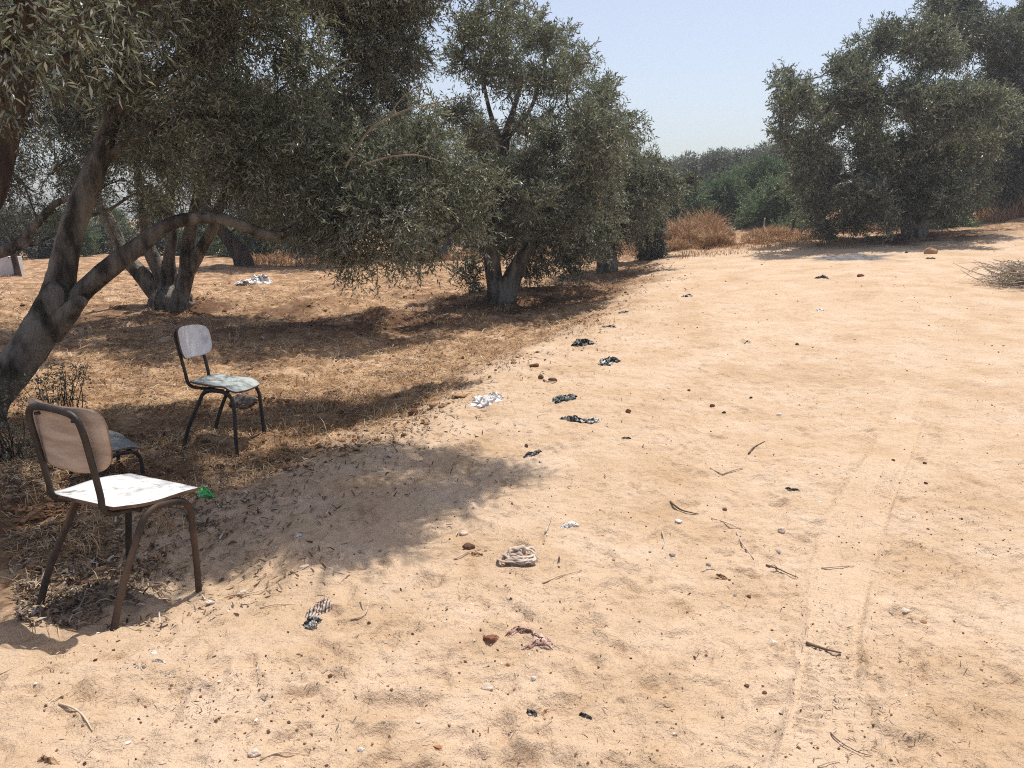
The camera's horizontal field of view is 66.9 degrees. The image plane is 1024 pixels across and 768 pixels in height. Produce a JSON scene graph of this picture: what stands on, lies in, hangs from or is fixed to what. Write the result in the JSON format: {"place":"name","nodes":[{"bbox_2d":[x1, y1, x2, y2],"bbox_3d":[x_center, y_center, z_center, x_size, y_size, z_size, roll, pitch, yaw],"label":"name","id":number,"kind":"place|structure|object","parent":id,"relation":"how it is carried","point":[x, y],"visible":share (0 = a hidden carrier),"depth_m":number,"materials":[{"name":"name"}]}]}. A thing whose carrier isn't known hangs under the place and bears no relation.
{"place":"outdoors","nodes":[
{"label":"outdoors","id":0,"kind":"place"},
{"bbox_2d":[0,271,615,560],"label":"grass stubble","id":1,"kind":"object","parent":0,"point":[169,526],"depth_m":6.83,"materials":[{"name":"plant"}]},
{"bbox_2d":[0,210,1023,767],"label":"sandy ground","id":2,"kind":"structure","parent":0,"point":[954,364],"depth_m":4.01,"materials":[{"name":"beige sand"}]},
{"bbox_2d":[0,256,23,275],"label":"concrete block","id":3,"kind":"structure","parent":2,"relation":"on","point":[6,266],"depth_m":22.71,"materials":[{"name":"grey concrete"}]},
{"bbox_2d":[4,235,21,276],"bbox_3d":[-14.557,-3.688,22.625,0.342,1.271,0.205,0,12,0],"label":"wooden post","id":4,"kind":"object","parent":2,"relation":"on","point":[16,265],"visible":0.63,"depth_m":22.61,"materials":[{"name":"grey wood"}]},
{"bbox_2d":[0,377,36,462],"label":"olive shoots","id":5,"kind":"object","parent":2,"relation":"on","point":[9,450],"visible":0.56,"depth_m":5.50,"materials":[{"name":"green plant"}]},
{"bbox_2d":[0,201,54,258],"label":"green bush","id":6,"kind":"object","parent":2,"relation":"on","point":[12,217],"visible":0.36,"depth_m":31.68,"materials":[{"name":"green plant"}]},
{"bbox_2d":[3,355,93,415],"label":"olive shoots","id":7,"kind":"object","parent":2,"relation":"on","point":[64,383],"visible":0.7,"depth_m":6.13,"materials":[{"name":"green plant"}]},
{"bbox_2d":[37,755,59,764],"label":"dead leaf","id":8,"kind":"object","parent":2,"relation":"on","point":[51,760],"visible":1,"depth_m":2.27,"materials":[{"name":"brown plant"}]},
{"bbox_2d":[46,689,77,703],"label":"stalk","id":9,"kind":"object","parent":2,"relation":"on","point":[60,696],"visible":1,"depth_m":2.59,"materials":[{"name":"beige plant"}]},
{"bbox_2d":[20,205,105,257],"bbox_3d":[-19.072,-6.171,32.721,3.684,3.008,2.736,0,12,0],"label":"green bush","id":10,"kind":"object","parent":2,"relation":"on","point":[90,239],"visible":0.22,"depth_m":32.39,"materials":[{"name":"green plant"}]},
{"bbox_2d":[0,56,139,257],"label":"olive tree","id":11,"kind":"object","parent":2,"relation":"on","point":[21,241],"visible":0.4,"depth_m":11.15,"materials":[{"name":"green plant"}]},
{"bbox_2d":[58,702,92,730],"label":"twig","id":12,"kind":"object","parent":2,"relation":"on","point":[71,707],"visible":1,"depth_m":2.53,"materials":[{"name":"beige wood"}]},
{"bbox_2d":[0,0,203,209],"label":"olive tree","id":13,"kind":"object","parent":2,"relation":"on","point":[26,67],"visible":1,"depth_m":3.67,"materials":[{"name":"green plant"}]},
{"bbox_2d":[69,430,144,476],"bbox_3d":[-2.777,0.613,5.296,0.401,0.497,0.426,20,20,34],"label":"school chair","id":14,"kind":"object","parent":2,"relation":"on","point":[119,442],"visible":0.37,"depth_m":5.26,"materials":[{"name":"laminate"}]},
{"bbox_2d":[82,198,135,254],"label":"green bush","id":15,"kind":"object","parent":2,"relation":"on","point":[102,245],"visible":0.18,"depth_m":35.51,"materials":[{"name":"green plant"}]},
{"bbox_2d":[25,397,201,630],"bbox_3d":[-1.747,0.549,3.394,0.482,0.993,0.628,8,8,23],"label":"school chair","id":16,"kind":"object","parent":2,"relation":"on","point":[75,439],"visible":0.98,"depth_m":3.22,"materials":[{"name":"white laminate"}]},
{"bbox_2d":[134,663,146,668],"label":"dead leaf","id":17,"kind":"object","parent":2,"relation":"on","point":[144,665],"visible":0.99,"depth_m":2.76,"materials":[{"name":"beige plant"}]},
{"bbox_2d":[102,212,180,254],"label":"green bush","id":18,"kind":"object","parent":2,"relation":"on","point":[160,244],"visible":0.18,"depth_m":34.35,"materials":[{"name":"green plant"}]},
{"bbox_2d":[152,658,165,663],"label":"dead leaf","id":19,"kind":"object","parent":2,"relation":"on","point":[161,661],"visible":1,"depth_m":2.79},
{"bbox_2d":[155,538,189,549],"bbox_3d":[-1.750,0.829,4.026,0.194,0.028,0.024,-8,14,-32],"label":"stick","id":20,"kind":"object","parent":2,"relation":"on","point":[171,542],"visible":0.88,"depth_m":4.02,"materials":[{"name":"wood"}]},
{"bbox_2d":[157,204,232,255],"bbox_3d":[-14.120,-6.826,34.913,4.272,3.421,3.096,9,15,37],"label":"green bush","id":21,"kind":"object","parent":2,"relation":"on","point":[199,234],"visible":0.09,"depth_m":34.42,"materials":[{"name":"green plant"}]},
{"bbox_2d":[196,486,215,498],"bbox_3d":[-1.859,0.660,4.647,0.090,0.121,0.384,-9,15,-36],"label":"plastic bottle scrap","id":22,"kind":"object","parent":2,"relation":"on","point":[207,493],"visible":0.84,"depth_m":4.54,"materials":[{"name":"green plastic"}]},
{"bbox_2d":[206,600,213,604],"bbox_3d":[-1.343,0.970,3.442,0.035,0.023,0.028,-9,15,-35],"label":"snail shell","id":23,"kind":"object","parent":2,"relation":"on","point":[210,602],"visible":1,"depth_m":3.44},
{"bbox_2d":[174,324,265,456],"bbox_3d":[-2.229,0.046,5.893,0.589,0.940,0.449,6,11,9],"label":"school chair","id":24,"kind":"object","parent":2,"relation":"on","point":[191,341],"visible":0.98,"depth_m":5.84,"materials":[{"name":"laminate"}]},
{"bbox_2d":[0,0,473,311],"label":"olive tree","id":25,"kind":"object","parent":2,"relation":"on","point":[380,27],"visible":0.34,"depth_m":11.92,"materials":[{"name":"green plant"}]},
{"bbox_2d":[214,589,264,601],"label":"twig","id":26,"kind":"object","parent":2,"relation":"on","point":[240,594],"visible":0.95,"depth_m":3.49,"materials":[{"name":"brown wood"}]},
{"bbox_2d":[197,205,289,257],"bbox_3d":[-10.942,-6.217,32.634,4.330,3.176,2.639,0,12,0],"label":"green bush","id":27,"kind":"object","parent":2,"relation":"on","point":[252,244],"visible":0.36,"depth_m":32.25,"materials":[{"name":"green plant"}]},
{"bbox_2d":[229,394,257,408],"bbox_3d":[-2.481,0.162,7.144,0.239,0.156,0.193,6,14,26],"label":"boulder","id":28,"kind":"object","parent":2,"relation":"on","point":[246,400],"visible":0.77,"depth_m":7.08,"materials":[{"name":"stone"}]},
{"bbox_2d":[234,274,272,285],"bbox_3d":[-6.579,-2.650,19.654,1.006,0.310,0.506,0,12,0],"label":"sack","id":29,"kind":"object","parent":2,"relation":"on","point":[261,278],"visible":0.93,"depth_m":19.62,"materials":[{"name":"white plastic"}]},
{"bbox_2d":[248,748,260,756],"bbox_3d":[-0.766,1.097,2.305,0.039,0.022,0.031,-4,13,-17],"label":"stone","id":30,"kind":"object","parent":2,"relation":"on","point":[254,752],"visible":1,"depth_m":2.30,"materials":[{"name":"beige stone"}]},
{"bbox_2d":[132,71,389,266],"bbox_3d":[-8.300,-7.324,26.059,8.791,7.387,3.942,0,12,0],"label":"olive tree","id":31,"kind":"object","parent":2,"relation":"on","point":[238,250],"visible":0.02,"depth_m":26.51,"materials":[{"name":"green plant"}]},
{"bbox_2d":[0,0,525,423],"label":"olive tree","id":32,"kind":"object","parent":2,"relation":"on","point":[59,304],"visible":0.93,"depth_m":6.71,"materials":[{"name":"green plant"}]},
{"bbox_2d":[260,604,289,608],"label":"stalk","id":33,"kind":"object","parent":2,"relation":"on","point":[273,604],"visible":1,"depth_m":3.25,"materials":[{"name":"beige plant"}]},
{"bbox_2d":[260,752,309,760],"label":"twig","id":34,"kind":"object","parent":2,"relation":"on","point":[281,752],"visible":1,"depth_m":2.31,"materials":[{"name":"beige wood"}]},
{"bbox_2d":[303,615,322,630],"bbox_3d":[-0.798,0.949,3.091,0.075,0.051,0.078,0,12,0],"label":"rag","id":35,"kind":"object","parent":2,"relation":"on","point":[311,622],"visible":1,"depth_m":3.08,"materials":[{"name":"grey fabric"}]},
{"bbox_2d":[271,223,354,256],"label":"green bush","id":36,"kind":"object","parent":2,"relation":"on","point":[292,248],"visible":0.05,"depth_m":32.15,"materials":[{"name":"green plant"}]},
{"bbox_2d":[305,597,331,617],"bbox_3d":[-0.793,0.917,3.182,0.065,0.056,0.158,9,15,34],"label":"rag","id":37,"kind":"object","parent":2,"relation":"on","point":[324,605],"visible":0.93,"depth_m":3.18,"materials":[{"name":"grey fabric"}]},
{"bbox_2d":[0,269,654,586],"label":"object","id":38,"kind":"object","parent":2,"relation":"on","point":[31,515],"visible":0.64,"depth_m":5.47,"materials":[{"name":"brown plant"}]},
{"bbox_2d":[324,493,335,516],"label":"twig","id":39,"kind":"object","parent":2,"relation":"on","point":[330,505],"visible":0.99,"depth_m":4.32,"materials":[{"name":"wood"}]},
{"bbox_2d":[351,600,368,619],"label":"stalk","id":40,"kind":"object","parent":2,"relation":"on","point":[362,615],"visible":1,"depth_m":3.12,"materials":[{"name":"beige plant"}]},
{"bbox_2d":[0,258,775,632],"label":"leaf litter","id":41,"kind":"object","parent":2,"relation":"on","point":[52,600],"visible":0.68,"depth_m":4.48,"materials":[{"name":"brown plant"}]},
{"bbox_2d":[408,408,417,415],"bbox_3d":[-0.815,0.235,6.404,0.095,0.078,0.067,-4,7,2],"label":"stone","id":42,"kind":"object","parent":2,"relation":"on","point":[411,412],"visible":0.9,"depth_m":6.38,"materials":[{"name":"brown stone"}]},
{"bbox_2d":[313,98,534,261],"bbox_3d":[-3.521,-7.322,29.104,8.792,6.719,3.850,0,12,0],"label":"olive tree","id":43,"kind":"object","parent":2,"relation":"on","point":[448,243],"visible":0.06,"depth_m":28.85,"materials":[{"name":"green plant"}]},
{"bbox_2d":[388,220,474,253],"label":"green bush","id":44,"kind":"object","parent":2,"relation":"on","point":[422,238],"visible":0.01,"depth_m":35.24,"materials":[{"name":"green plant"}]},
{"bbox_2d":[452,393,467,397],"bbox_3d":[-0.459,0.103,6.805,0.139,0.044,0.109,-3,11,0],"label":"stone","id":45,"kind":"object","parent":2,"relation":"on","point":[463,395],"visible":0.99,"depth_m":6.77,"materials":[{"name":"beige stone"}]},
{"bbox_2d":[459,530,467,535],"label":"stone","id":46,"kind":"object","parent":2,"relation":"on","point":[463,532],"visible":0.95,"depth_m":4.00,"materials":[{"name":"beige stone"}]},
{"bbox_2d":[454,548,480,559],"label":"stalk","id":47,"kind":"object","parent":2,"relation":"on","point":[464,553],"visible":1,"depth_m":3.72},
{"bbox_2d":[462,543,474,549],"bbox_3d":[-0.212,0.799,3.811,0.056,0.038,0.052,-12,17,-43],"label":"stone","id":48,"kind":"object","parent":2,"relation":"on","point":[468,546],"visible":1,"depth_m":3.80,"materials":[{"name":"brown stone"}]},
{"bbox_2d":[469,552,482,556],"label":"dead leaf","id":49,"kind":"object","parent":2,"relation":"on","point":[476,554],"visible":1,"depth_m":3.72,"materials":[{"name":"brown plant"}]},
{"bbox_2d":[468,391,503,408],"bbox_3d":[-0.198,0.130,6.676,0.193,0.105,0.440,8,15,33],"label":"plastic bag","id":50,"kind":"object","parent":2,"relation":"on","point":[483,401],"visible":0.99,"depth_m":6.60,"materials":[{"name":"white plastic"}]},
{"bbox_2d":[481,683,492,690],"bbox_3d":[-0.088,1.057,2.704,0.043,0.022,0.032,-3,19,-15],"label":"stone","id":51,"kind":"object","parent":2,"relation":"on","point":[488,686],"visible":1,"depth_m":2.70,"materials":[{"name":"beige stone"}]},
{"bbox_2d":[483,634,498,642],"bbox_3d":[-0.078,0.973,2.959,0.066,0.028,0.046,3,5,-16],"label":"stone","id":52,"kind":"object","parent":2,"relation":"on","point":[491,638],"visible":1,"depth_m":2.95,"materials":[{"name":"brown stone"}]},
{"bbox_2d":[0,218,1023,639],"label":"dry straw","id":53,"kind":"object","parent":2,"relation":"on","point":[266,452],"visible":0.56,"depth_m":8.15,"materials":[{"name":"beige plant"}]},
{"bbox_2d":[496,545,538,565],"bbox_3d":[0.034,0.810,3.667,0.214,0.065,0.178,0,12,0],"label":"cloth heap","id":54,"kind":"object","parent":2,"relation":"on","point":[511,556],"visible":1,"depth_m":3.62,"materials":[{"name":"beige fabric"}]},
{"bbox_2d":[27,242,1021,767],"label":"plant debris","id":55,"kind":"object","parent":2,"relation":"on","point":[575,664],"visible":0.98,"depth_m":2.75,"materials":[{"name":"brown plant"}]},
{"bbox_2d":[25,223,1023,767],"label":"grit","id":56,"kind":"object","parent":2,"relation":"on","point":[523,637],"visible":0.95,"depth_m":2.84,"materials":[{"name":"brown stone"}]},
{"bbox_2d":[505,626,551,644],"bbox_3d":[0.067,0.971,2.977,0.098,0.056,0.212,-12,17,-43],"label":"rag","id":57,"kind":"object","parent":2,"relation":"on","point":[518,629],"visible":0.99,"depth_m":3.00,"materials":[{"name":"fabric"}]},
{"bbox_2d":[526,709,536,716],"bbox_3d":[0.066,1.091,2.570,0.045,0.036,0.023,-5,13,-23],"label":"litter scrap","id":58,"kind":"object","parent":2,"relation":"on","point":[533,713],"visible":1,"depth_m":2.57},
{"bbox_2d":[420,0,644,307],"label":"olive tree","id":59,"kind":"object","parent":2,"relation":"on","point":[567,205],"visible":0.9,"depth_m":12.94,"materials":[{"name":"green plant"}]},
{"bbox_2d":[523,449,541,457],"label":"rag","id":60,"kind":"object","parent":2,"relation":"on","point":[536,452],"visible":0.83,"depth_m":5.31,"materials":[{"name":"grey fabric"}]},
{"bbox_2d":[529,363,538,366],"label":"stone","id":61,"kind":"object","parent":2,"relation":"on","point":[534,365],"visible":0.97,"depth_m":7.86,"materials":[{"name":"brown stone"}]},
{"bbox_2d":[521,639,553,649],"bbox_3d":[0.095,0.984,2.919,0.135,0.044,0.035,0,12,0],"label":"rag","id":62,"kind":"object","parent":2,"relation":"on","point":[542,643],"visible":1,"depth_m":2.91,"materials":[{"name":"fabric"}]},
{"bbox_2d":[544,515,551,533],"bbox_3d":[0.191,0.736,4.070,0.012,0.022,0.238,2,12,10],"label":"stick","id":63,"kind":"object","parent":2,"relation":"on","point":[546,529],"visible":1,"depth_m":4.05,"materials":[{"name":"brown wood"}]},
{"bbox_2d":[542,569,580,583],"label":"stalk","id":64,"kind":"object","parent":2,"relation":"on","point":[559,576],"visible":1,"depth_m":3.48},
{"bbox_2d":[552,394,576,403],"bbox_3d":[0.448,0.118,6.678,0.284,0.066,0.142,-7,14,-30],"label":"rag","id":65,"kind":"object","parent":2,"relation":"on","point":[559,398],"visible":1,"depth_m":6.65,"materials":[{"name":"grey fabric"}]},
{"bbox_2d":[558,521,578,527],"bbox_3d":[0.299,0.744,4.084,0.155,0.047,0.065,-9,15,-36],"label":"plastic scrap","id":66,"kind":"object","parent":2,"relation":"on","point":[569,524],"visible":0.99,"depth_m":4.07,"materials":[{"name":"white plastic"}]},
{"bbox_2d":[560,415,601,423],"bbox_3d":[0.530,0.282,6.115,0.355,0.060,0.150,3,13,12],"label":"rag","id":67,"kind":"object","parent":2,"relation":"on","point":[574,418],"visible":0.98,"depth_m":6.10,"materials":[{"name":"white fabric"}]},
{"bbox_2d":[571,338,595,346],"bbox_3d":[0.827,-0.485,8.983,0.333,0.092,0.157,-7,14,-30],"label":"rag","id":68,"kind":"object","parent":2,"relation":"on","point":[579,342],"visible":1,"depth_m":8.95,"materials":[{"name":"black fabric"}]},
{"bbox_2d":[578,712,591,719],"bbox_3d":[0.239,1.082,2.524,0.053,0.028,0.019,1,12,6],"label":"litter scrap","id":69,"kind":"object","parent":2,"relation":"on","point":[581,714],"visible":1,"depth_m":2.52,"materials":[{"name":"black plastic"}]},
{"bbox_2d":[598,356,620,365],"bbox_3d":[1.000,-0.243,8.082,0.315,0.090,0.126,-9,15,-35],"label":"rag","id":70,"kind":"object","parent":2,"relation":"on","point":[609,360],"visible":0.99,"depth_m":8.06,"materials":[{"name":"grey fabric"}]},
{"bbox_2d":[557,93,693,272],"bbox_3d":[2.495,-4.589,17.872,3.166,4.180,3.621,0,12,0],"label":"olive tree","id":71,"kind":"object","parent":2,"relation":"on","point":[650,189],"visible":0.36,"depth_m":17.11,"materials":[{"name":"green plant"}]},
{"bbox_2d":[251,194,1023,266],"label":"tall dry grass","id":72,"kind":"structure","parent":2,"relation":"on","point":[712,232],"depth_m":23.83,"materials":[{"name":"brown plant"}]},
{"bbox_2d":[623,148,706,261],"bbox_3d":[3.776,-4.536,20.460,2.735,3.304,1.449,0,12,0],"label":"olive tree","id":73,"kind":"object","parent":2,"relation":"on","point":[650,252],"visible":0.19,"depth_m":20.39,"materials":[{"name":"green plant"}]},
{"bbox_2d":[664,152,692,172],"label":"olive tree","id":74,"kind":"object","parent":2,"relation":"on","point":[673,162],"visible":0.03,"depth_m":58.19,"materials":[{"name":"green plant"}]},
{"bbox_2d":[669,500,697,513],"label":"twig","id":75,"kind":"object","parent":2,"relation":"on","point":[672,503],"visible":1,"depth_m":4.33,"materials":[{"name":"beige wood"}]},
{"bbox_2d":[659,176,728,229],"bbox_3d":[7.193,-7.286,32.202,3.267,2.821,3.117,6,14,26],"label":"green bush","id":76,"kind":"object","parent":2,"relation":"on","point":[694,203],"visible":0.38,"depth_m":31.46,"materials":[{"name":"green plant"}]},
{"bbox_2d":[671,146,733,193],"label":"olive tree","id":77,"kind":"object","parent":2,"relation":"on","point":[711,162],"visible":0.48,"depth_m":55.18,"materials":[{"name":"green plant"}]},
{"bbox_2d":[716,574,727,579],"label":"dead leaf","id":78,"kind":"object","parent":2,"relation":"on","point":[721,576],"visible":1,"depth_m":3.49,"materials":[{"name":"brown plant"}]},
{"bbox_2d":[693,160,762,229],"bbox_3d":[8.944,-7.623,32.858,3.866,3.582,2.898,0,12,0],"label":"green bush","id":79,"kind":"object","parent":2,"relation":"on","point":[724,192],"visible":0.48,"depth_m":32.43,"materials":[{"name":"green plant"}]},
{"bbox_2d":[711,517,744,529],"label":"stalk","id":80,"kind":"object","parent":2,"relation":"on","point":[725,522],"visible":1,"depth_m":4.13,"materials":[{"name":"beige plant"}]},
{"bbox_2d":[695,141,776,196],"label":"olive tree","id":81,"kind":"object","parent":2,"relation":"on","point":[743,156],"visible":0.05,"depth_m":55.66,"materials":[{"name":"green plant"}]},
{"bbox_2d":[726,145,759,165],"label":"olive tree","id":82,"kind":"object","parent":2,"relation":"on","point":[738,154],"visible":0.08,"depth_m":57.43,"materials":[{"name":"green plant"}]},
{"bbox_2d":[736,531,753,558],"bbox_3d":[1.154,0.802,3.851,0.014,0.017,0.327,1,12,3],"label":"stick","id":83,"kind":"object","parent":2,"relation":"on","point":[737,533],"visible":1,"depth_m":3.86,"materials":[{"name":"brown wood"}]},
{"bbox_2d":[717,153,801,211],"bbox_3d":[11.096,-8.646,35.000,4.458,3.464,3.161,0,12,0],"label":"green bush","id":84,"kind":"object","parent":2,"relation":"on","point":[753,171],"visible":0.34,"depth_m":34.12,"materials":[{"name":"green plant"}]},
{"bbox_2d":[729,170,806,229],"bbox_3d":[10.009,-6.878,29.776,3.027,2.725,2.739,0,12,0],"label":"green bush","id":85,"kind":"object","parent":2,"relation":"on","point":[769,207],"visible":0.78,"depth_m":29.71,"materials":[{"name":"green plant"}]},
{"bbox_2d":[778,527,784,532],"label":"stone","id":86,"kind":"object","parent":2,"relation":"on","point":[781,529],"visible":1,"depth_m":4.00,"materials":[{"name":"beige stone"}]},
{"bbox_2d":[766,564,797,577],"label":"twig","id":87,"kind":"object","parent":2,"relation":"on","point":[775,567],"visible":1,"depth_m":3.57,"materials":[{"name":"brown wood"}]},
{"bbox_2d":[752,138,819,209],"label":"olive tree","id":88,"kind":"object","parent":2,"relation":"on","point":[772,154],"visible":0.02,"depth_m":54.30,"materials":[{"name":"green plant"}]},
{"bbox_2d":[785,487,799,490],"bbox_3d":[1.674,0.627,4.623,0.094,0.028,0.028,0,12,0],"label":"litter scrap","id":89,"kind":"object","parent":2,"relation":"on","point":[791,489],"visible":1,"depth_m":4.62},
{"bbox_2d":[790,216,796,231],"bbox_3d":[9.040,-5.037,24.951,0.237,0.739,0.100,0,12,0],"label":"fence post","id":90,"kind":"object","parent":2,"relation":"on","point":[793,225],"visible":0.58,"depth_m":24.90,"materials":[{"name":"brown wood"}]},
{"bbox_2d":[765,207,831,229],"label":"green bush","id":91,"kind":"object","parent":2,"relation":"on","point":[799,224],"visible":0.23,"depth_m":28.41,"materials":[{"name":"green plant"}]},
{"bbox_2d":[778,142,846,212],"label":"olive tree","id":92,"kind":"object","parent":2,"relation":"on","point":[838,160],"depth_m":57.57,"materials":[{"name":"green plant"}]},
{"bbox_2d":[815,274,828,278],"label":"rag","id":93,"kind":"object","parent":2,"relation":"on","point":[822,276],"visible":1,"depth_m":14.04,"materials":[{"name":"grey fabric"}]},
{"bbox_2d":[806,641,841,652],"bbox_3d":[1.175,0.999,2.927,0.129,0.018,0.022,9,15,36],"label":"stick","id":94,"kind":"object","parent":2,"relation":"on","point":[815,645],"visible":1,"depth_m":2.93,"materials":[{"name":"wood"}]},
{"bbox_2d":[817,760,839,766],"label":"stalk","id":95,"kind":"object","parent":2,"relation":"on","point":[827,762],"visible":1,"depth_m":2.31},
{"bbox_2d":[821,565,853,568],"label":"stalk","id":96,"kind":"object","parent":2,"relation":"on","point":[835,566],"visible":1,"depth_m":3.63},
{"bbox_2d":[830,732,871,755],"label":"twig","id":97,"kind":"object","parent":2,"relation":"on","point":[848,746],"visible":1,"depth_m":2.39,"materials":[{"name":"brown wood"}]},
{"bbox_2d":[803,180,940,218],"bbox_3d":[15.017,-7.397,32.312,6.166,3.021,3.022,0,12,0],"label":"green bush","id":98,"kind":"object","parent":2,"relation":"on","point":[835,205],"visible":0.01,"depth_m":31.57,"materials":[{"name":"green plant"}]},
{"bbox_2d":[759,3,1023,246],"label":"olive tree","id":99,"kind":"object","parent":2,"relation":"on","point":[914,179],"visible":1,"depth_m":19.16,"materials":[{"name":"green plant"}]},
{"bbox_2d":[902,608,910,612],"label":"stone","id":100,"kind":"object","parent":2,"relation":"on","point":[905,610],"visible":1,"depth_m":3.19,"materials":[{"name":"white stone"}]},
{"bbox_2d":[924,247,937,253],"bbox_3d":[9.229,-2.904,17.079,0.285,0.208,0.195,6,14,25],"label":"stone","id":101,"kind":"object","parent":2,"relation":"on","point":[929,250],"visible":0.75,"depth_m":17.02,"materials":[{"name":"beige stone"}]},
{"bbox_2d":[929,209,984,229],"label":"green bush","id":102,"kind":"object","parent":2,"relation":"on","point":[971,223],"visible":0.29,"depth_m":23.22,"materials":[{"name":"green plant"}]},
{"bbox_2d":[909,0,1023,217],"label":"olive tree","id":103,"kind":"object","parent":2,"relation":"on","point":[999,43],"visible":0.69,"depth_m":24.53,"materials":[{"name":"green plant"}]},
{"bbox_2d":[936,177,999,220],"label":"green bush","id":104,"kind":"object","parent":2,"relation":"on","point":[978,206],"visible":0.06,"depth_m":30.67,"materials":[{"name":"green plant"}]},
{"bbox_2d":[953,258,1023,287],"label":"brush pile","id":105,"kind":"object","parent":2,"relation":"on","point":[1008,272],"visible":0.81,"depth_m":12.49,"materials":[{"name":"brown plant"}]},
{"bbox_2d":[3,0,1022,218],"label":"sky","id":106,"kind":"structure","parent":0,"point":[698,68],"materials":[{"name":"blue"}]}
]}

